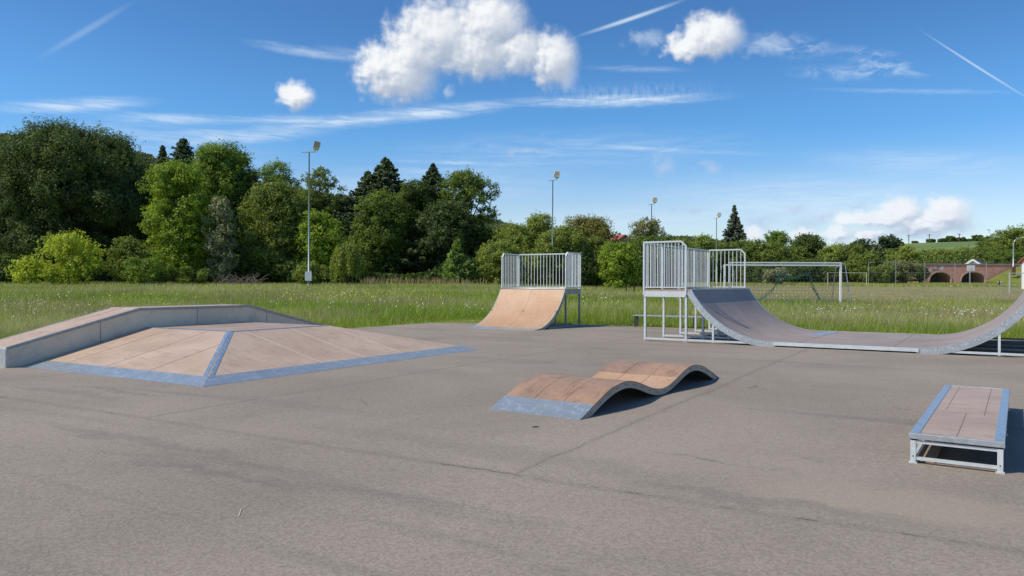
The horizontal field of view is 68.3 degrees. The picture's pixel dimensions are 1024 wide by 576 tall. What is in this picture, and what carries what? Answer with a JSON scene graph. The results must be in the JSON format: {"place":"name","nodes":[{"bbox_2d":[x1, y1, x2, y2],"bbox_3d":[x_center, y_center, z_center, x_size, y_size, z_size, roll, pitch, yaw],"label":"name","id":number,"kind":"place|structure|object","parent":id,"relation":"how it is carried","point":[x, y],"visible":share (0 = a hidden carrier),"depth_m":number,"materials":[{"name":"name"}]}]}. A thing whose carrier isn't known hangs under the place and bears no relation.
{"place":"outdoors","nodes":[
{"label":"outdoors","id":0,"kind":"place"},
{"bbox_2d":[0,323,1023,575],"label":"asphalt pavement","id":1,"kind":"structure","parent":0,"point":[770,461],"depth_m":6.45,"materials":[{"name":"grey asphalt"}]},
{"bbox_2d":[0,304,321,367],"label":"grind ledge","id":2,"kind":"object","parent":1,"relation":"on","point":[35,345],"visible":0.65,"depth_m":15.93,"materials":[{"name":"concrete"}]},
{"bbox_2d":[21,322,479,386],"bbox_3d":[-5.005,1.175,16.276,5.274,0.632,7.852,0,0,31],"label":"skate pyramid","id":3,"kind":"object","parent":1,"relation":"on","point":[203,355],"visible":1,"depth_m":14.52,"materials":[{"name":"wood"}]},
{"bbox_2d":[468,252,580,330],"bbox_3d":[0.481,0.054,27.808,2.795,2.770,3.620,0,0,31],"label":"quarter pipe","id":4,"kind":"object","parent":1,"relation":"on","point":[527,309],"visible":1,"depth_m":27.91,"materials":[{"name":"wood"}]},
{"bbox_2d":[490,360,718,419],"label":"wave ramp","id":5,"kind":"structure","parent":1,"relation":"on","point":[567,397],"depth_m":9.90,"materials":[{"name":"wood"}]},
{"bbox_2d":[633,315,701,328],"bbox_3d":[5.863,1.232,27.622,2.900,0.440,0.360,0,0,29],"label":"metal bench","id":6,"kind":"object","parent":1,"relation":"on","point":[635,316],"visible":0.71,"depth_m":27.74,"materials":[{"name":"metal"}]},
{"bbox_2d":[642,240,1023,355],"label":"half pipe","id":7,"kind":"object","parent":1,"relation":"on","point":[742,315],"visible":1,"depth_m":20.98,"materials":[{"name":"metal"}]},
{"bbox_2d":[924,441,943,462],"bbox_3d":[4.611,1.546,8.062,0.080,0.031,3.100,0,0,34],"label":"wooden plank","id":8,"kind":"object","parent":1,"relation":"on","point":[933,451],"visible":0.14,"depth_m":7.08,"materials":[{"name":"brown wood"}]},
{"bbox_2d":[909,385,1009,473],"bbox_3d":[4.966,1.431,8.215,0.725,0.269,3.954,0,0,34],"label":"manual pad","id":9,"kind":"object","parent":1,"relation":"on","point":[969,415],"visible":1,"depth_m":7.28,"materials":[{"name":"beige wood"}]},
{"bbox_2d":[0,0,1023,247],"label":"sky","id":10,"kind":"structure","parent":0,"point":[845,121],"materials":[{"name":"blue"}]},
{"bbox_2d":[0,280,1023,338],"bbox_3d":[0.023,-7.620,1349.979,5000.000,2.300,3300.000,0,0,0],"label":"ground","id":11,"kind":"structure","parent":0,"point":[971,289],"depth_m":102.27,"materials":[{"name":"green plant"}]},
{"bbox_2d":[0,253,31,283],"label":"bush","id":12,"kind":"object","parent":11,"relation":"on","point":[5,258],"visible":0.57,"depth_m":87.06,"materials":[{"name":"green plant"}]},
{"bbox_2d":[4,253,46,285],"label":"bush","id":13,"kind":"object","parent":11,"relation":"on","point":[26,266],"visible":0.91,"depth_m":81.65,"materials":[{"name":"green plant"}]},
{"bbox_2d":[27,228,107,284],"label":"bush","id":14,"kind":"object","parent":11,"relation":"on","point":[63,243],"visible":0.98,"depth_m":83.42,"materials":[{"name":"green plant"}]},
{"bbox_2d":[0,112,160,278],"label":"broadleaf tree","id":15,"kind":"object","parent":11,"relation":"on","point":[69,176],"visible":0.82,"depth_m":99.23,"materials":[{"name":"green plant"}]},
{"bbox_2d":[99,235,156,283],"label":"bush","id":16,"kind":"object","parent":11,"relation":"on","point":[128,244],"visible":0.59,"depth_m":87.23,"materials":[{"name":"green plant"}]},
{"bbox_2d":[123,164,161,251],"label":"broadleaf tree","id":17,"kind":"object","parent":11,"relation":"on","point":[144,237],"visible":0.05,"depth_m":110.80,"materials":[{"name":"green plant"}]},
{"bbox_2d":[120,256,173,284],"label":"bush","id":18,"kind":"object","parent":11,"relation":"on","point":[143,271],"visible":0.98,"depth_m":83.22,"materials":[{"name":"green plant"}]},
{"bbox_2d":[154,145,168,164],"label":"spruce tree","id":19,"kind":"object","parent":11,"relation":"on","point":[162,154],"visible":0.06,"depth_m":125.46,"materials":[{"name":"green plant"}]},
{"bbox_2d":[135,157,218,283],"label":"broadleaf tree","id":20,"kind":"object","parent":11,"relation":"on","point":[178,237],"visible":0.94,"depth_m":92.53,"materials":[{"name":"green plant"}]},
{"bbox_2d":[159,265,210,284],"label":"bush","id":21,"kind":"object","parent":11,"relation":"on","point":[182,276],"visible":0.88,"depth_m":85.50,"materials":[{"name":"green plant"}]},
{"bbox_2d":[161,138,210,264],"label":"spruce tree","id":22,"kind":"object","parent":11,"relation":"on","point":[183,148],"visible":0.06,"depth_m":120.95,"materials":[{"name":"green plant"}]},
{"bbox_2d":[200,195,238,282],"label":"broadleaf tree","id":23,"kind":"object","parent":11,"relation":"on","point":[219,211],"visible":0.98,"depth_m":92.48,"materials":[{"name":"green plant"}]},
{"bbox_2d":[184,137,260,262],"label":"broadleaf tree","id":24,"kind":"object","parent":11,"relation":"on","point":[226,165],"visible":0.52,"depth_m":113.64,"materials":[{"name":"green plant"}]},
{"bbox_2d":[209,272,267,284],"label":"brush pile","id":25,"kind":"object","parent":11,"relation":"on","point":[242,281],"visible":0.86,"depth_m":85.82,"materials":[{"name":"brown plant"}]},
{"bbox_2d":[226,168,274,256],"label":"broadleaf tree","id":26,"kind":"object","parent":11,"relation":"on","point":[246,177],"visible":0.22,"depth_m":114.13,"materials":[{"name":"green plant"}]},
{"bbox_2d":[228,253,274,284],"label":"bush","id":27,"kind":"object","parent":11,"relation":"on","point":[243,268],"visible":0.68,"depth_m":95.57,"materials":[{"name":"green plant"}]},
{"bbox_2d":[236,177,312,282],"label":"broadleaf tree","id":28,"kind":"object","parent":11,"relation":"on","point":[272,240],"visible":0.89,"depth_m":95.92,"materials":[{"name":"green plant"}]},
{"bbox_2d":[258,156,304,191],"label":"broadleaf tree","id":29,"kind":"object","parent":11,"relation":"on","point":[280,166],"visible":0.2,"depth_m":121.21,"materials":[{"name":"green plant"}]},
{"bbox_2d":[268,260,303,283],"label":"bush","id":30,"kind":"object","parent":11,"relation":"on","point":[282,272],"visible":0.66,"depth_m":93.96,"materials":[{"name":"green plant"}]},
{"bbox_2d":[271,188,337,229],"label":"broadleaf tree","id":31,"kind":"object","parent":11,"relation":"on","point":[314,204],"visible":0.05,"depth_m":116.94,"materials":[{"name":"green plant"}]},
{"bbox_2d":[290,262,330,284],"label":"bush","id":32,"kind":"object","parent":11,"relation":"on","point":[318,273],"visible":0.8,"depth_m":83.39,"materials":[{"name":"green plant"}]},
{"bbox_2d":[302,140,320,286],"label":"floodlight mast","id":33,"kind":"object","parent":11,"relation":"on","point":[308,274],"visible":0.94,"depth_m":77.89,"materials":[{"name":"metal"}]},
{"bbox_2d":[291,208,347,281],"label":"broadleaf tree","id":34,"kind":"object","parent":11,"relation":"on","point":[322,249],"visible":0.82,"depth_m":94.95,"materials":[{"name":"green plant"}]},
{"bbox_2d":[297,165,347,221],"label":"broadleaf tree","id":35,"kind":"object","parent":11,"relation":"on","point":[321,174],"visible":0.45,"depth_m":117.42,"materials":[{"name":"green plant"}]},
{"bbox_2d":[0,211,676,286],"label":"undergrowth","id":36,"kind":"object","parent":11,"relation":"on","point":[102,277],"visible":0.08,"depth_m":101.32,"materials":[{"name":"green plant"}]},
{"bbox_2d":[331,197,349,213],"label":"broadleaf tree","id":37,"kind":"object","parent":11,"relation":"on","point":[340,206],"visible":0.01,"depth_m":121.13,"materials":[{"name":"green plant"}]},
{"bbox_2d":[328,240,365,284],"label":"weeping tree","id":38,"kind":"object","parent":11,"relation":"on","point":[348,255],"visible":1,"depth_m":89.15,"materials":[{"name":"green plant"}]},
{"bbox_2d":[330,171,374,268],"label":"spruce tree","id":39,"kind":"object","parent":11,"relation":"on","point":[346,209],"visible":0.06,"depth_m":119.17,"materials":[{"name":"green plant"}]},
{"bbox_2d":[317,156,404,270],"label":"spruce tree","id":40,"kind":"object","parent":11,"relation":"on","point":[386,170],"visible":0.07,"depth_m":117.64,"materials":[{"name":"green plant"}]},
{"bbox_2d":[346,185,416,274],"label":"broadleaf tree","id":41,"kind":"object","parent":11,"relation":"on","point":[381,232],"visible":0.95,"depth_m":104.06,"materials":[{"name":"green plant"}]},
{"bbox_2d":[392,179,435,273],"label":"broadleaf tree","id":42,"kind":"object","parent":11,"relation":"on","point":[411,190],"visible":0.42,"depth_m":107.55,"materials":[{"name":"green plant"}]},
{"bbox_2d":[363,163,488,275],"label":"spruce tree","id":43,"kind":"object","parent":11,"relation":"on","point":[432,172],"visible":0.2,"depth_m":106.23,"materials":[{"name":"green plant"}]},
{"bbox_2d":[359,276,497,284],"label":"dry reeds","id":44,"kind":"object","parent":11,"relation":"on","point":[398,280],"visible":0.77,"depth_m":85.94,"materials":[{"name":"beige plant"}]},
{"bbox_2d":[406,198,479,277],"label":"broadleaf tree","id":45,"kind":"object","parent":11,"relation":"on","point":[441,219],"visible":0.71,"depth_m":104.33,"materials":[{"name":"green plant"}]},
{"bbox_2d":[441,239,478,283],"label":"young conifer","id":46,"kind":"object","parent":11,"relation":"on","point":[451,266],"visible":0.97,"depth_m":91.42,"materials":[{"name":"green plant"}]},
{"bbox_2d":[428,165,504,279],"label":"broadleaf tree","id":47,"kind":"object","parent":11,"relation":"on","point":[467,184],"visible":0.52,"depth_m":108.04,"materials":[{"name":"green plant"}]},
{"bbox_2d":[474,238,526,284],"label":"bush","id":48,"kind":"object","parent":11,"relation":"on","point":[493,252],"visible":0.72,"depth_m":91.97,"materials":[{"name":"green plant"}]},
{"bbox_2d":[4,291,1001,315],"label":"daisies","id":49,"kind":"object","parent":11,"relation":"on","point":[600,297],"visible":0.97,"depth_m":34.62,"materials":[{"name":"white plant"}]},
{"bbox_2d":[492,220,532,282],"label":"broadleaf tree","id":50,"kind":"object","parent":11,"relation":"on","point":[511,235],"visible":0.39,"depth_m":103.17,"materials":[{"name":"green plant"}]},
{"bbox_2d":[517,211,557,284],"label":"broadleaf tree","id":51,"kind":"object","parent":11,"relation":"on","point":[535,226],"visible":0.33,"depth_m":104.85,"materials":[{"name":"green plant"}]},
{"bbox_2d":[520,242,564,285],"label":"bush","id":52,"kind":"object","parent":11,"relation":"on","point":[546,249],"visible":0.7,"depth_m":96.05,"materials":[{"name":"green plant"}]},
{"bbox_2d":[548,171,559,282],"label":"floodlight mast","id":53,"kind":"object","parent":11,"relation":"on","point":[556,175],"visible":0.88,"depth_m":96.88,"materials":[{"name":"metal"}]},
{"bbox_2d":[532,222,599,285],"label":"broadleaf tree","id":54,"kind":"object","parent":11,"relation":"on","point":[566,240],"visible":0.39,"depth_m":98.22,"materials":[{"name":"green plant"}]},
{"bbox_2d":[558,250,601,286],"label":"bush","id":55,"kind":"object","parent":11,"relation":"on","point":[587,277],"visible":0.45,"depth_m":97.13,"materials":[{"name":"green plant"}]},
{"bbox_2d":[559,214,619,275],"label":"broadleaf tree","id":56,"kind":"object","parent":11,"relation":"on","point":[591,227],"visible":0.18,"depth_m":111.97,"materials":[{"name":"green plant"}]},
{"bbox_2d":[582,236,613,287],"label":"bush","id":57,"kind":"object","parent":11,"relation":"on","point":[596,242],"visible":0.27,"depth_m":100.95,"materials":[{"name":"green plant"}]},
{"bbox_2d":[596,239,642,288],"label":"bush","id":58,"kind":"object","parent":11,"relation":"on","point":[624,257],"visible":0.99,"depth_m":93.09,"materials":[{"name":"green plant"}]},
{"bbox_2d":[610,233,633,244],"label":"house","id":59,"kind":"structure","parent":11,"relation":"on","point":[620,238],"depth_m":184.84,"materials":[{"name":"brown brick"}]},
{"bbox_2d":[623,215,671,249],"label":"broadleaf tree","id":60,"kind":"object","parent":11,"relation":"on","point":[651,230],"visible":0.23,"depth_m":117.21,"materials":[{"name":"green plant"}]},
{"bbox_2d":[628,234,683,288],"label":"bush","id":61,"kind":"object","parent":11,"relation":"on","point":[640,241],"visible":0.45,"depth_m":108.52,"materials":[{"name":"green plant"}]},
{"bbox_2d":[664,236,704,281],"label":"bush","id":62,"kind":"object","parent":11,"relation":"on","point":[688,243],"visible":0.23,"depth_m":163.13,"materials":[{"name":"green plant"}]},
{"bbox_2d":[689,234,721,281],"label":"bush","id":63,"kind":"object","parent":11,"relation":"on","point":[705,242],"visible":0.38,"depth_m":168.63,"materials":[{"name":"green plant"}]},
{"bbox_2d":[714,212,720,282],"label":"floodlight mast","id":64,"kind":"object","parent":11,"relation":"on","point":[718,214],"visible":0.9,"depth_m":149.87,"materials":[{"name":"metal"}]},
{"bbox_2d":[710,241,739,281],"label":"bush","id":65,"kind":"object","parent":11,"relation":"on","point":[725,245],"visible":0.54,"depth_m":173.68,"materials":[{"name":"green plant"}]},
{"bbox_2d":[719,205,746,262],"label":"spruce tree","id":66,"kind":"object","parent":11,"relation":"on","point":[736,231],"visible":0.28,"depth_m":189.05,"materials":[{"name":"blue plant"}]},
{"bbox_2d":[733,237,766,281],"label":"bush","id":67,"kind":"object","parent":11,"relation":"on","point":[748,248],"visible":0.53,"depth_m":174.56,"materials":[{"name":"green plant"}]},
{"bbox_2d":[731,263,790,282],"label":"bush","id":68,"kind":"object","parent":11,"relation":"on","point":[759,268],"visible":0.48,"depth_m":159.50,"materials":[{"name":"green plant"}]},
{"bbox_2d":[749,240,795,281],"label":"bush","id":69,"kind":"object","parent":11,"relation":"on","point":[773,252],"visible":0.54,"depth_m":172.02,"materials":[{"name":"green plant"}]},
{"bbox_2d":[761,267,791,283],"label":"bush","id":70,"kind":"object","parent":11,"relation":"on","point":[772,271],"visible":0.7,"depth_m":150.80,"materials":[{"name":"green plant"}]},
{"bbox_2d":[762,229,793,251],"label":"broadleaf tree","id":71,"kind":"object","parent":11,"relation":"on","point":[774,236],"visible":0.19,"depth_m":199.05,"materials":[{"name":"green plant"}]},
{"bbox_2d":[719,264,841,302],"bbox_3d":[16.985,-0.239,47.985,7.413,2.485,1.472,0,0,0],"label":"football goal","id":72,"kind":"object","parent":11,"relation":"on","point":[782,276],"visible":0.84,"depth_m":47.60,"materials":[{"name":"white paint"}]},
{"bbox_2d":[728,262,849,299],"bbox_3d":[17.958,-0.462,48.911,7.427,2.485,1.472,0,0,0],"label":"football goal","id":73,"kind":"object","parent":11,"relation":"on","point":[839,263],"visible":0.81,"depth_m":48.87,"materials":[{"name":"white paint"}]},
{"bbox_2d":[780,244,812,280],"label":"bush","id":74,"kind":"object","parent":11,"relation":"on","point":[800,252],"visible":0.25,"depth_m":176.32,"materials":[{"name":"green plant"}]},
{"bbox_2d":[782,257,828,281],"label":"bush","id":75,"kind":"object","parent":11,"relation":"on","point":[814,275],"visible":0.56,"depth_m":163.34,"materials":[{"name":"green plant"}]},
{"bbox_2d":[786,232,828,281],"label":"broadleaf tree","id":76,"kind":"object","parent":11,"relation":"on","point":[812,243],"visible":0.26,"depth_m":179.85,"materials":[{"name":"green plant"}]},
{"bbox_2d":[815,242,851,280],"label":"bush","id":77,"kind":"object","parent":11,"relation":"on","point":[832,253],"visible":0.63,"depth_m":174.55,"materials":[{"name":"green plant"}]},
{"bbox_2d":[823,272,866,285],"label":"football goal","id":78,"kind":"object","parent":11,"relation":"on","point":[851,283],"visible":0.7,"depth_m":141.74,"materials":[{"name":"beige paint"}]},
{"bbox_2d":[683,249,1021,281],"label":"distant hedge","id":79,"kind":"object","parent":11,"relation":"on","point":[968,256],"visible":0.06,"depth_m":206.59,"materials":[{"name":"green plant"}]},
{"bbox_2d":[838,242,870,281],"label":"bush","id":80,"kind":"object","parent":11,"relation":"on","point":[855,247],"visible":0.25,"depth_m":176.90,"materials":[{"name":"green plant"}]},
{"bbox_2d":[846,238,875,254],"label":"broadleaf tree","id":81,"kind":"object","parent":11,"relation":"on","point":[865,244],"visible":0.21,"depth_m":213.15,"materials":[{"name":"green plant"}]},
{"bbox_2d":[842,249,882,281],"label":"bush","id":82,"kind":"object","parent":11,"relation":"on","point":[855,263],"visible":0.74,"depth_m":166.55,"materials":[{"name":"green plant"}]},
{"bbox_2d":[860,263,901,282],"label":"bush","id":83,"kind":"object","parent":11,"relation":"on","point":[876,272],"visible":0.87,"depth_m":160.74,"materials":[{"name":"green plant"}]},
{"bbox_2d":[873,233,899,259],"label":"broadleaf tree","id":84,"kind":"object","parent":11,"relation":"on","point":[886,243],"visible":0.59,"depth_m":211.02,"materials":[{"name":"green plant"}]},
{"bbox_2d":[882,259,920,281],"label":"bush","id":85,"kind":"object","parent":11,"relation":"on","point":[906,277],"visible":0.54,"depth_m":164.47,"materials":[{"name":"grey plant"}]},
{"bbox_2d":[882,243,926,263],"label":"bush","id":86,"kind":"object","parent":11,"relation":"on","point":[906,252],"visible":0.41,"depth_m":184.35,"materials":[{"name":"green plant"}]},
{"bbox_2d":[909,263,931,282],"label":"bush","id":87,"kind":"object","parent":11,"relation":"on","point":[922,277],"visible":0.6,"depth_m":166.00,"materials":[{"name":"green plant"}]},
{"bbox_2d":[920,247,955,263],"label":"bush","id":88,"kind":"object","parent":11,"relation":"on","point":[940,253],"visible":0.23,"depth_m":213.07,"materials":[{"name":"green plant"}]},
{"bbox_2d":[868,261,1021,283],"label":"ball stop fence","id":89,"kind":"object","parent":11,"relation":"on","point":[930,270],"visible":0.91,"depth_m":158.03,"materials":[{"name":"metal"}]},
{"bbox_2d":[947,245,978,263],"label":"bush","id":90,"kind":"object","parent":11,"relation":"on","point":[963,249],"visible":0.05,"depth_m":217.94,"materials":[{"name":"green plant"}]},
{"bbox_2d":[913,264,1021,282],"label":"stone bridge","id":91,"kind":"structure","parent":11,"relation":"on","point":[948,273],"depth_m":169.98,"materials":[{"name":"brown brick"}]},
{"bbox_2d":[967,265,974,283],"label":"basketball hoop","id":92,"kind":"object","parent":11,"relation":"on","point":[970,268],"visible":0.98,"depth_m":149.98,"materials":[{"name":"metal"}]},
{"bbox_2d":[965,259,984,263],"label":"house","id":93,"kind":"structure","parent":11,"relation":"on","point":[975,261],"depth_m":196.06,"materials":[{"name":"paint"}]},
{"bbox_2d":[973,234,993,250],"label":"broadleaf tree","id":94,"kind":"object","parent":11,"relation":"on","point":[978,244],"visible":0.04,"depth_m":234.28,"materials":[{"name":"green plant"}]},
{"bbox_2d":[968,242,1008,258],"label":"bush","id":95,"kind":"object","parent":11,"relation":"on","point":[997,247],"visible":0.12,"depth_m":212.97,"materials":[{"name":"green plant"}]},
{"bbox_2d":[980,224,1023,258],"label":"broadleaf tree","id":96,"kind":"object","parent":11,"relation":"on","point":[1009,236],"visible":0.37,"depth_m":215.22,"materials":[{"name":"green plant"}]},
{"bbox_2d":[984,248,1023,263],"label":"bush","id":97,"kind":"object","parent":11,"relation":"on","point":[1005,257],"visible":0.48,"depth_m":203.36,"materials":[{"name":"green plant"}]},
{"bbox_2d":[1001,273,1023,292],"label":"football goal","id":98,"kind":"object","parent":11,"relation":"on","point":[1010,284],"visible":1,"depth_m":93.62,"materials":[{"name":"metal"}]},
{"bbox_2d":[1017,257,1023,288],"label":"pavilion","id":99,"kind":"structure","parent":11,"relation":"on","point":[1020,261],"depth_m":117.77,"materials":[{"name":"white paint"}]},
{"bbox_2d":[893,237,904,256],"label":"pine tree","id":100,"kind":"object","parent":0,"point":[897,239],"visible":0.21,"depth_m":212.98,"materials":[{"name":"green plant"}]},
{"bbox_2d":[820,241,985,252],"bbox_3d":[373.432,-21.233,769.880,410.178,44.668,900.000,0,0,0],"label":"field hill","id":101,"kind":"structure","parent":0,"point":[944,245],"depth_m":523.63,"materials":[{"name":"green plant"}]},
{"bbox_2d":[946,235,956,241],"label":"ridge tree","id":102,"kind":"object","parent":101,"relation":"on","point":[952,238],"visible":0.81,"depth_m":609.91,"materials":[{"name":"green plant"}]},
{"bbox_2d":[971,234,982,240],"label":"ridge tree","id":103,"kind":"object","parent":101,"relation":"on","point":[975,237],"visible":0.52,"depth_m":609.54,"materials":[{"name":"green plant"}]},
{"bbox_2d":[987,266,1021,282],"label":"embankment","id":104,"kind":"structure","parent":0,"point":[1000,277],"depth_m":166.75,"materials":[{"name":"plant"}]},
{"bbox_2d":[1011,237,1023,274],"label":"street lamp","id":105,"kind":"object","parent":104,"relation":"on","point":[1013,269],"visible":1,"depth_m":164.86,"materials":[{"name":"metal"}]},
{"bbox_3d":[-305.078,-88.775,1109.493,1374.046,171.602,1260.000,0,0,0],"label":"wooded hill","id":106,"kind":"structure","parent":0,"visible":0},
{"bbox_2d":[0,133,721,243],"bbox_3d":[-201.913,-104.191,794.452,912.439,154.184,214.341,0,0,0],"label":"hill forest","id":107,"kind":"object","parent":106,"relation":"on","point":[496,223],"visible":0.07,"depth_m":801.40,"materials":[{"name":"green plant"}]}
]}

